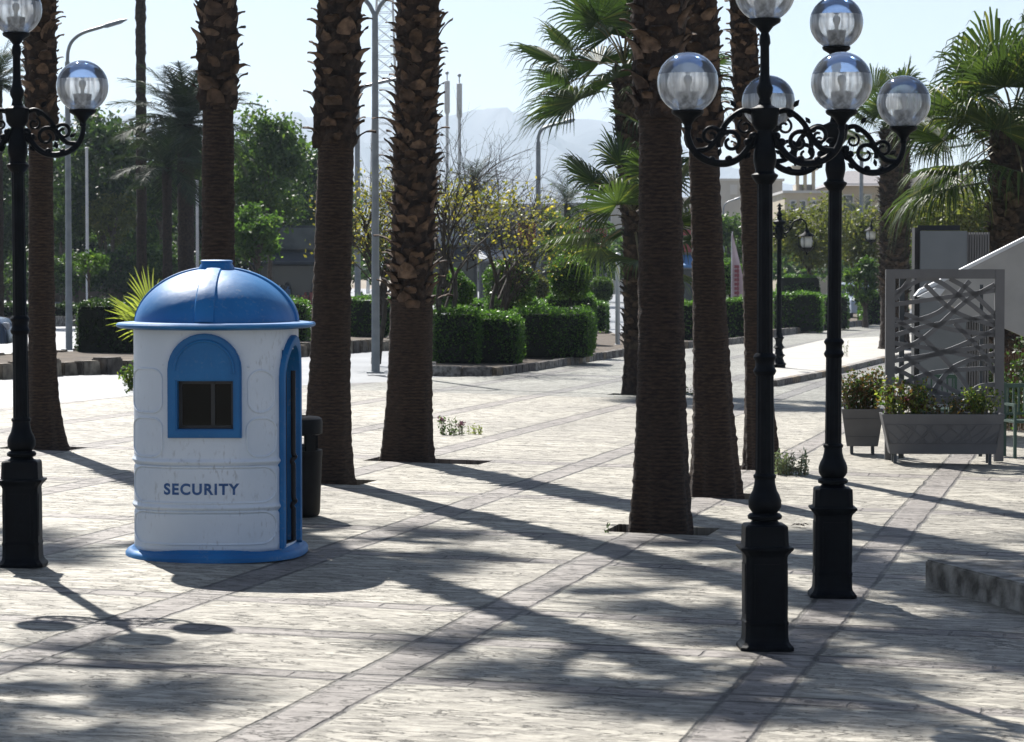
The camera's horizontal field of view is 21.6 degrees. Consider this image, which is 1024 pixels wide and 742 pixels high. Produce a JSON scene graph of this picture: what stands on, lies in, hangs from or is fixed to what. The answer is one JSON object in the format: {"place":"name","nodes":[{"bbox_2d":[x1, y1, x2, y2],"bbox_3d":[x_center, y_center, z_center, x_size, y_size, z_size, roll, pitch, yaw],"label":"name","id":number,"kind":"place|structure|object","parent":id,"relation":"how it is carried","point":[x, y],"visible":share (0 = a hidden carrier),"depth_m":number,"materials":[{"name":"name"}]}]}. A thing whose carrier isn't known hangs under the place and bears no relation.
{"place":"outdoors","nodes":[
{"label":"outdoors","id":0,"kind":"place"},
{"bbox_2d":[97,168,615,270],"bbox_3d":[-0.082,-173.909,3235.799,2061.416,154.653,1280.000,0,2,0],"label":"hills","id":1,"kind":"structure","parent":0,"point":[520,176],"depth_m":3292.25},
{"bbox_2d":[366,0,395,293],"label":"lattice tower","id":2,"kind":"structure","parent":0,"point":[384,151],"depth_m":238.28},
{"bbox_2d":[2,107,816,196],"bbox_3d":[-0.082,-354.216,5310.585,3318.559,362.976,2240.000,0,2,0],"label":"mountains","id":3,"kind":"structure","parent":0,"point":[580,137],"depth_m":5381.99,"materials":[{"name":"stone"}]},
{"bbox_2d":[0,289,910,407],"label":"road","id":4,"kind":"structure","parent":0,"point":[81,387],"depth_m":51.50,"materials":[{"name":"asphalt"}]},
{"bbox_2d":[2,126,55,302],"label":"tree","id":5,"kind":"object","parent":4,"relation":"on","point":[7,182],"visible":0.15,"depth_m":138.94,"materials":[{"name":"green plant"}]},
{"bbox_2d":[3,246,78,303],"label":"tree","id":6,"kind":"object","parent":4,"relation":"on","point":[8,282],"visible":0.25,"depth_m":127.52,"materials":[{"name":"green plant"}]},
{"bbox_2d":[53,196,92,303],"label":"tree","id":7,"kind":"object","parent":4,"relation":"on","point":[78,229],"visible":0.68,"depth_m":133.36,"materials":[{"name":"green plant"}]},
{"bbox_2d":[54,247,120,303],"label":"tree","id":8,"kind":"object","parent":4,"relation":"on","point":[79,279],"visible":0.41,"depth_m":128.41,"materials":[{"name":"green plant"}]},
{"bbox_2d":[61,19,126,349],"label":"street lamp","id":9,"kind":"object","parent":4,"relation":"on","point":[68,280],"visible":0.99,"depth_m":65.28,"materials":[{"name":"metal"}]},
{"bbox_2d":[72,248,117,298],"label":"tree","id":10,"kind":"object","parent":4,"relation":"on","point":[87,265],"visible":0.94,"depth_m":67.89,"materials":[{"name":"green plant"}]},
{"bbox_2d":[53,104,163,303],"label":"tree","id":11,"kind":"object","parent":4,"relation":"on","point":[98,133],"visible":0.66,"depth_m":133.65,"materials":[{"name":"green plant"}]},
{"bbox_2d":[80,185,136,298],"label":"tree","id":12,"kind":"object","parent":4,"relation":"on","point":[107,207],"visible":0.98,"depth_m":132.67,"materials":[{"name":"green plant"}]},
{"bbox_2d":[82,247,147,300],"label":"tree","id":13,"kind":"object","parent":4,"relation":"on","point":[118,279],"visible":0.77,"depth_m":129.34,"materials":[{"name":"green plant"}]},
{"bbox_2d":[105,266,159,340],"bbox_3d":[-6.081,-0.798,46.998,1.988,2.109,2.056,0,2,0],"label":"young fan palm","id":14,"kind":"object","parent":4,"relation":"on","point":[127,312],"visible":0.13,"depth_m":46.78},
{"bbox_2d":[89,159,177,301],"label":"tree","id":15,"kind":"object","parent":4,"relation":"on","point":[127,245],"visible":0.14,"depth_m":140.90,"materials":[{"name":"green plant"}]},
{"bbox_2d":[124,235,177,285],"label":"tree","id":16,"kind":"object","parent":4,"relation":"on","point":[155,259],"visible":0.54,"depth_m":130.19,"materials":[{"name":"green plant"}]},
{"bbox_2d":[109,115,202,279],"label":"date palm","id":17,"kind":"object","parent":4,"relation":"on","point":[167,157],"visible":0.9,"depth_m":95.68,"materials":[{"name":"plant"}]},
{"bbox_2d":[131,140,201,251],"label":"tree","id":18,"kind":"object","parent":4,"relation":"on","point":[151,211],"visible":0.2,"depth_m":136.85,"materials":[{"name":"green plant"}]},
{"bbox_2d":[0,337,386,369],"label":"planting bed","id":19,"kind":"object","parent":4,"relation":"on","point":[71,356],"visible":0.2,"depth_m":55.61,"materials":[{"name":"soil"}]},
{"bbox_2d":[73,296,138,352],"bbox_3d":[-8.731,-0.924,58.419,1.585,1.405,1.591,0,2,0],"label":"hedge","id":20,"kind":"object","parent":19,"relation":"on","point":[93,333],"visible":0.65,"depth_m":57.85,"materials":[{"name":"green plant"}]},
{"bbox_2d":[289,294,311,340],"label":"hedge","id":21,"kind":"object","parent":19,"relation":"on","point":[303,306],"visible":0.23,"depth_m":70.06,"materials":[{"name":"green plant"}]},
{"bbox_2d":[350,293,390,336],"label":"hedge","id":22,"kind":"object","parent":19,"relation":"on","point":[361,316],"visible":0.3,"depth_m":75.81,"materials":[{"name":"green plant"}]},
{"bbox_2d":[0,335,388,379],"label":"kerb","id":23,"kind":"structure","parent":4,"relation":"on","point":[102,365],"depth_m":52.51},
{"bbox_2d":[158,150,251,271],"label":"tree","id":24,"kind":"object","parent":4,"relation":"on","point":[174,241],"visible":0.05,"depth_m":143.55,"materials":[{"name":"green plant"}]},
{"bbox_2d":[249,225,315,304],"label":"shop","id":25,"kind":"structure","parent":4,"relation":"on","point":[292,271],"depth_m":140.81,"materials":[{"name":"grey"}]},
{"bbox_2d":[276,147,354,273],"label":"tree","id":26,"kind":"object","parent":4,"relation":"on","point":[308,220],"visible":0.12,"depth_m":148.52,"materials":[{"name":"green plant"}]},
{"bbox_2d":[364,0,385,372],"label":"street lamp","id":27,"kind":"object","parent":4,"relation":"on","point":[375,354],"visible":0.98,"depth_m":54.54,"materials":[{"name":"metal"}]},
{"bbox_2d":[355,77,395,296],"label":"street lamp","id":28,"kind":"object","parent":4,"relation":"on","point":[357,257],"visible":0.36,"depth_m":94.74,"materials":[{"name":"metal"}]},
{"bbox_2d":[296,160,483,363],"bbox_3d":[-3.119,-2.494,59.799,3.692,4.738,5.020,-1,2,-27],"label":"sparse tree","id":29,"kind":"object","parent":4,"relation":"on","point":[367,242],"visible":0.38,"depth_m":59.38,"materials":[{"name":"green plant"}]},
{"bbox_2d":[433,221,477,302],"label":"shop","id":30,"kind":"structure","parent":4,"relation":"on","point":[472,274],"depth_m":175.81,"materials":[{"name":"grey"}]},
{"bbox_2d":[479,223,515,299],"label":"shop","id":31,"kind":"structure","parent":4,"relation":"on","point":[484,264],"depth_m":172.54,"materials":[{"name":"grey"}]},
{"bbox_2d":[432,331,623,376],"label":"kerb","id":32,"kind":"structure","parent":4,"relation":"on","point":[449,371],"depth_m":56.56,"materials":[{"name":"stone"}]},
{"bbox_2d":[436,331,623,375],"bbox_3d":[1.002,-0.938,83.169,7.406,0.368,57.143,0,2,0],"label":"planting bed","id":33,"kind":"object","parent":4,"relation":"on","point":[605,341],"visible":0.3,"depth_m":61.75,"materials":[{"name":"soil"}]},
{"bbox_2d":[432,268,475,308],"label":"topiary shrub","id":34,"kind":"object","parent":33,"relation":"on","point":[466,290],"visible":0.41,"depth_m":65.69,"materials":[{"name":"green plant"}]},
{"bbox_2d":[432,303,483,363],"bbox_3d":[-1.229,-0.801,58.342,1.263,1.392,1.461,0,2,-4],"label":"hedge","id":35,"kind":"object","parent":33,"relation":"on","point":[456,334],"visible":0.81,"depth_m":57.81,"materials":[{"name":"green plant"}]},
{"bbox_2d":[352,91,575,362],"bbox_3d":[-1.251,-3.217,58.516,5.359,6.319,6.556,0,2,0],"label":"sparse tree","id":36,"kind":"object","parent":33,"relation":"on","point":[443,284],"visible":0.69,"depth_m":58.08,"materials":[{"name":"green plant"}]},
{"bbox_2d":[467,306,526,363],"bbox_3d":[-0.383,-0.777,58.845,1.426,1.308,1.604,0,2,3],"label":"hedge","id":37,"kind":"object","parent":33,"relation":"on","point":[504,336],"visible":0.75,"depth_m":58.28,"materials":[{"name":"green plant"}]},
{"bbox_2d":[482,255,538,308],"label":"topiary shrub","id":38,"kind":"object","parent":33,"relation":"on","point":[526,296],"visible":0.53,"depth_m":66.71,"materials":[{"name":"green plant"}]},
{"bbox_2d":[440,132,608,318],"bbox_3d":[-0.136,-2.947,63.964,4.599,5.417,5.964,-1,2,-20],"label":"sparse tree","id":39,"kind":"object","parent":33,"relation":"on","point":[507,297],"visible":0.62,"depth_m":63.62,"materials":[{"name":"green plant"}]},
{"bbox_2d":[463,297,610,332],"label":"hedge","id":40,"kind":"object","parent":33,"relation":"on","point":[603,314],"visible":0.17,"depth_m":90.50,"materials":[{"name":"green plant"}]},
{"bbox_2d":[508,303,596,359],"bbox_3d":[0.889,-0.927,63.007,2.208,1.347,1.793,0,2,7],"label":"hedge","id":41,"kind":"object","parent":33,"relation":"on","point":[562,332],"visible":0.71,"depth_m":62.34,"materials":[{"name":"green plant"}]},
{"bbox_2d":[546,254,591,313],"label":"topiary shrub","id":42,"kind":"object","parent":33,"relation":"on","point":[570,286],"visible":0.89,"depth_m":67.64,"materials":[{"name":"green plant"}]},
{"bbox_2d":[544,291,598,340],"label":"hedge","id":43,"kind":"object","parent":33,"relation":"on","point":[590,299],"visible":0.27,"depth_m":74.81,"materials":[{"name":"green plant"}]},
{"bbox_2d":[535,118,574,273],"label":"street lamp","id":44,"kind":"object","parent":4,"relation":"on","point":[538,157],"visible":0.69,"depth_m":125.66,"materials":[{"name":"metal"}]},
{"bbox_2d":[541,170,599,223],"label":"date palm","id":45,"kind":"object","parent":4,"relation":"on","point":[566,203],"visible":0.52,"depth_m":184.32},
{"bbox_2d":[589,276,613,301],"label":"topiary shrub","id":46,"kind":"object","parent":4,"relation":"on","point":[604,292],"visible":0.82,"depth_m":106.21,"materials":[{"name":"green plant"}]},
{"bbox_2d":[529,125,725,394],"bbox_3d":[2.027,-1.970,47.227,3.498,4.763,3.553,0,2,0],"label":"fan palm","id":47,"kind":"object","parent":4,"relation":"on","point":[626,194],"visible":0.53,"depth_m":47.03,"materials":[{"name":"green plant"}]},
{"bbox_2d":[351,220,989,282],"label":"shrubbery","id":48,"kind":"object","parent":4,"relation":"on","point":[617,247],"visible":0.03,"depth_m":206.62,"materials":[{"name":"green plant"}]},
{"bbox_2d":[721,210,741,264],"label":"tree","id":49,"kind":"object","parent":4,"relation":"on","point":[733,225],"visible":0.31,"depth_m":149.11,"materials":[{"name":"green plant"}]},
{"bbox_2d":[720,179,784,296],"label":"building","id":50,"kind":"structure","parent":4,"relation":"on","point":[730,188],"depth_m":279.51,"materials":[{"name":"grey"}]},
{"bbox_2d":[773,165,827,294],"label":"building","id":51,"kind":"structure","parent":4,"relation":"on","point":[798,193],"depth_m":254.61,"materials":[{"name":"grey"}]},
{"bbox_2d":[774,352,910,385],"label":"kerb","id":52,"kind":"structure","parent":4,"relation":"on","point":[781,381],"depth_m":57.13,"materials":[{"name":"concrete"}]},
{"bbox_2d":[849,314,856,320],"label":"planting bed","id":53,"kind":"object","parent":4,"relation":"on","point":[853,318],"visible":0.15,"depth_m":135.81,"materials":[{"name":"concrete"}]},
{"bbox_2d":[775,273,820,292],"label":"hedge","id":54,"kind":"object","parent":53,"relation":"on","point":[804,282],"visible":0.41,"depth_m":121.02,"materials":[{"name":"green plant"}]},
{"bbox_2d":[773,290,823,332],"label":"hedge","id":55,"kind":"object","parent":53,"relation":"on","point":[802,309],"visible":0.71,"depth_m":103.80,"materials":[{"name":"green plant"}]},
{"bbox_2d":[773,185,871,276],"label":"tree","id":56,"kind":"object","parent":53,"relation":"on","point":[817,255],"visible":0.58,"depth_m":124.05,"materials":[{"name":"green plant"}]},
{"bbox_2d":[820,293,849,329],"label":"hedge","id":57,"kind":"object","parent":53,"relation":"on","point":[845,311],"visible":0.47,"depth_m":110.60,"materials":[{"name":"green plant"}]},
{"bbox_2d":[842,199,880,319],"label":"tree","id":58,"kind":"object","parent":53,"relation":"on","point":[864,248],"visible":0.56,"depth_m":129.21,"materials":[{"name":"green plant"}]},
{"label":"planting bed","id":59,"kind":"structure","parent":4,"relation":"on","visible":0},
{"bbox_2d":[0,40,24,316],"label":"date palm","id":60,"kind":"object","parent":59,"relation":"on","point":[4,81],"visible":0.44,"depth_m":94.73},
{"bbox_2d":[135,0,146,299],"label":"date palm","id":61,"kind":"object","parent":59,"relation":"on","point":[140,53],"visible":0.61,"depth_m":103.60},
{"bbox_2d":[105,60,262,272],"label":"date palm","id":62,"kind":"object","parent":59,"relation":"on","point":[183,103],"visible":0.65,"depth_m":99.32,"materials":[{"name":"plant"}]},
{"bbox_2d":[234,201,288,273],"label":"tree","id":63,"kind":"object","parent":59,"relation":"on","point":[256,240],"visible":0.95,"depth_m":111.50,"materials":[{"name":"green plant"}]},
{"bbox_2d":[233,94,317,280],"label":"tree","id":64,"kind":"object","parent":59,"relation":"on","point":[274,141],"visible":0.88,"depth_m":118.99,"materials":[{"name":"green plant"}]},
{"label":"planting bed","id":65,"kind":"structure","parent":4,"relation":"on","visible":0},
{"bbox_2d":[726,295,743,337],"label":"hedge","id":66,"kind":"object","parent":65,"relation":"on","point":[735,318],"visible":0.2,"depth_m":87.29,"materials":[{"name":"green plant"}]},
{"bbox_2d":[731,231,742,297],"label":"feather flag","id":67,"kind":"object","parent":65,"relation":"on","point":[736,281],"visible":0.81,"depth_m":91.91,"materials":[{"name":"fabric"}]},
{"bbox_2d":[0,324,1023,741],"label":"plaza pavement","id":68,"kind":"structure","parent":0,"point":[494,582],"depth_m":16.94,"materials":[{"name":"stone"}]},
{"bbox_2d":[0,0,108,567],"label":"globe lamp post","id":69,"kind":"object","parent":68,"relation":"on","point":[22,480],"visible":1,"depth_m":18.50,"materials":[{"name":"black metal"}]},
{"bbox_2d":[116,260,315,563],"bbox_3d":[-2.165,0.258,19.744,1.431,2.150,1.729,0,2,1],"label":"security booth","id":70,"kind":"object","parent":68,"relation":"on","point":[217,402],"visible":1,"depth_m":19.11,"materials":[{"name":"white"}]},
{"bbox_2d":[167,333,241,437],"bbox_3d":[-2.176,0.103,19.063,0.524,0.740,0.133,0,2,1],"label":"window frame","id":71,"kind":"structure","parent":70,"relation":"in","point":[204,371],"depth_m":19.02,"materials":[{"name":"blue"}]},
{"bbox_2d":[302,415,322,517],"bbox_3d":[-1.872,0.804,22.775,0.536,0.850,0.536,0,2,0],"label":"litter bin","id":72,"kind":"object","parent":68,"relation":"on","point":[311,463],"visible":0.38,"depth_m":22.60,"materials":[{"name":"black plastic"}]},
{"bbox_2d":[500,0,732,255],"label":"fan palm","id":73,"kind":"object","parent":68,"relation":"on","point":[588,17],"visible":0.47,"depth_m":49.61,"materials":[{"name":"green plant"}]},
{"bbox_2d":[657,0,871,651],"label":"globe lamp post","id":74,"kind":"object","parent":68,"relation":"on","point":[765,548],"visible":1,"depth_m":15.10,"materials":[{"name":"black metal"}]},
{"bbox_2d":[774,447,809,475],"bbox_3d":[2.970,0.997,28.730,0.449,0.382,0.345,0,2,0],"label":"plant","id":75,"kind":"object","parent":68,"relation":"on","point":[783,467],"visible":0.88,"depth_m":28.66,"materials":[{"name":"green plant"}]},
{"bbox_2d":[742,0,930,598],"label":"globe lamp post","id":76,"kind":"object","parent":68,"relation":"on","point":[833,508],"visible":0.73,"depth_m":17.66,"materials":[{"name":"black metal"}]},
{"bbox_2d":[841,254,880,326],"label":"tree","id":77,"kind":"object","parent":68,"relation":"on","point":[863,272],"visible":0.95,"depth_m":117.63,"materials":[{"name":"green plant"}]},
{"bbox_2d":[842,407,883,454],"bbox_3d":[4.220,0.723,32.395,0.499,0.550,0.439,0,2,6],"label":"planter","id":78,"kind":"object","parent":68,"relation":"on","point":[862,427],"visible":0.9,"depth_m":32.20,"materials":[{"name":"concrete"}]},
{"bbox_2d":[842,364,884,408],"bbox_3d":[4.211,0.200,32.357,0.663,0.574,0.484,0,2,0],"label":"plant","id":79,"kind":"object","parent":78,"relation":"in","point":[862,394],"visible":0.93,"depth_m":32.29,"materials":[{"name":"green plant"}]},
{"bbox_2d":[867,170,989,260],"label":"tree","id":80,"kind":"object","parent":68,"relation":"on","point":[970,223],"visible":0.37,"depth_m":93.47,"materials":[{"name":"green plant"}]},
{"bbox_2d":[879,412,1004,464],"bbox_3d":[4.944,0.777,30.949,1.399,0.580,0.419,0,2,3],"label":"planter","id":81,"kind":"object","parent":68,"relation":"on","point":[943,433],"visible":1,"depth_m":30.77,"materials":[{"name":"concrete"}]},
{"bbox_2d":[872,375,936,413],"bbox_3d":[4.517,0.308,30.947,0.749,0.517,0.455,0,2,0],"label":"plant","id":82,"kind":"object","parent":81,"relation":"in","point":[917,404],"visible":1,"depth_m":30.89,"materials":[{"name":"green plant"}]},
{"bbox_2d":[960,383,1004,413],"bbox_3d":[5.402,0.358,30.936,0.541,0.471,0.380,0,2,0],"label":"plant","id":83,"kind":"object","parent":81,"relation":"in","point":[977,402],"visible":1,"depth_m":30.87,"materials":[{"name":"green plant"}]},
{"bbox_2d":[884,269,1004,460],"bbox_3d":[5.048,-0.070,31.419,1.374,2.238,0.190,0,2,3],"label":"lattice screen","id":84,"kind":"object","parent":68,"relation":"on","point":[997,289],"visible":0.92,"depth_m":31.33,"materials":[{"name":"metal"}]},
{"bbox_2d":[911,225,988,412],"bbox_3d":[6.002,-0.564,36.831,1.008,2.869,0.650,0,2,4],"label":"panel cabinet","id":85,"kind":"object","parent":68,"relation":"on","point":[945,249],"visible":0.38,"depth_m":36.52,"materials":[{"name":"grey"}]},
{"bbox_2d":[878,6,1023,391],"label":"fan palm","id":86,"kind":"object","parent":68,"relation":"on","point":[980,74],"visible":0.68,"depth_m":45.54,"materials":[{"name":"green plant"}]},
{"bbox_2d":[913,236,1023,336],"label":"slanted canopy","id":87,"kind":"object","parent":68,"relation":"on","point":[1008,258],"visible":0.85,"depth_m":33.98,"materials":[{"name":"grey fabric"}]},
{"bbox_2d":[926,559,1023,612],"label":"concrete step","id":88,"kind":"object","parent":68,"relation":"on","point":[1000,583],"visible":0.9,"depth_m":17.86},
{"bbox_2d":[988,332,1023,429],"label":"plant","id":89,"kind":"object","parent":68,"relation":"on","point":[1020,373],"visible":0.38,"depth_m":36.89,"materials":[{"name":"green plant"}]},
{"bbox_2d":[1004,382,1023,458],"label":"garden chair","id":90,"kind":"object","parent":68,"relation":"on","point":[1014,412],"visible":0.85,"depth_m":32.45,"materials":[{"name":"green paint"}]},
{"bbox_2d":[0,0,1023,197],"label":"sky","id":91,"kind":"structure","parent":0,"point":[277,34],"materials":[{"name":"white"}]},
{"bbox_2d":[351,275,911,308],"bbox_3d":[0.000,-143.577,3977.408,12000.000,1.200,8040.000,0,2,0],"label":"ground","id":92,"kind":"structure","parent":0,"point":[363,283],"depth_m":382.53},
{"bbox_2d":[3,108,371,298],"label":"wood","id":93,"kind":"object","parent":92,"relation":"on","point":[82,245],"visible":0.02,"depth_m":160.74,"materials":[{"name":"green plant"}]},
{"bbox_2d":[442,204,623,293],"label":"building","id":94,"kind":"structure","parent":92,"relation":"on","point":[614,220],"depth_m":299.55,"materials":[{"name":"grey"}]},
{"bbox_2d":[815,171,879,289],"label":"building","id":95,"kind":"structure","parent":92,"relation":"on","point":[852,180],"depth_m":261.55,"materials":[{"name":"grey"}]},
{"bbox_2d":[773,335,910,378],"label":"raised pavement","id":96,"kind":"structure","parent":0,"point":[805,358],"depth_m":70.93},
{"bbox_2d":[773,203,814,367],"bbox_3d":[5.955,-1.859,59.905,1.627,3.763,0.392,0,2,-5],"label":"lantern post","id":97,"kind":"object","parent":96,"relation":"on","point":[806,236],"visible":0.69,"depth_m":59.85,"materials":[{"name":"black metal"}]},
{"bbox_2d":[820,53,958,349],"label":"fan palm","id":98,"kind":"object","parent":96,"relation":"on","point":[889,191],"visible":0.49,"depth_m":77.57,"materials":[{"name":"green plant"}]},
{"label":"tree pit soil","id":99,"kind":"structure","parent":0,"visible":0},
{"bbox_2d":[20,0,70,450],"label":"fan palm","id":100,"kind":"object","parent":99,"relation":"on","point":[41,58],"visible":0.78,"depth_m":30.48,"materials":[{"name":"brown plant"}]},
{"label":"tree pit soil","id":101,"kind":"structure","parent":0,"visible":0},
{"bbox_2d":[190,0,249,266],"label":"fan palm","id":102,"kind":"object","parent":101,"relation":"on","point":[217,56],"visible":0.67,"depth_m":22.92,"materials":[{"name":"brown plant"}]},
{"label":"tree pit soil","id":103,"kind":"structure","parent":0,"visible":0},
{"bbox_2d":[302,0,375,484],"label":"fan palm","id":104,"kind":"object","parent":103,"relation":"on","point":[338,64],"visible":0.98,"depth_m":26.47,"materials":[{"name":"brown plant"}]},
{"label":"tree pit soil","id":105,"kind":"structure","parent":0,"visible":0},
{"bbox_2d":[372,0,452,462],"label":"fan palm","id":106,"kind":"object","parent":105,"relation":"on","point":[414,159],"visible":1,"depth_m":29.63,"materials":[{"name":"brown plant"}]},
{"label":"tree pit soil","id":107,"kind":"structure","parent":0,"visible":0},
{"bbox_2d":[619,0,699,534],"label":"fan palm","id":108,"kind":"object","parent":107,"relation":"on","point":[660,501],"visible":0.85,"depth_m":22.08,"materials":[{"name":"brown plant"}]},
{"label":"tree pit soil","id":109,"kind":"structure","parent":0,"visible":0},
{"bbox_2d":[681,0,744,498],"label":"fan palm","id":110,"kind":"object","parent":109,"relation":"on","point":[715,471],"visible":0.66,"depth_m":25.73,"materials":[{"name":"brown plant"}]},
{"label":"tree pit soil","id":111,"kind":"structure","parent":0,"visible":0},
{"bbox_2d":[724,0,779,470],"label":"fan palm","id":112,"kind":"object","parent":111,"relation":"on","point":[744,55],"visible":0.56,"depth_m":29.52,"materials":[{"name":"brown plant"}]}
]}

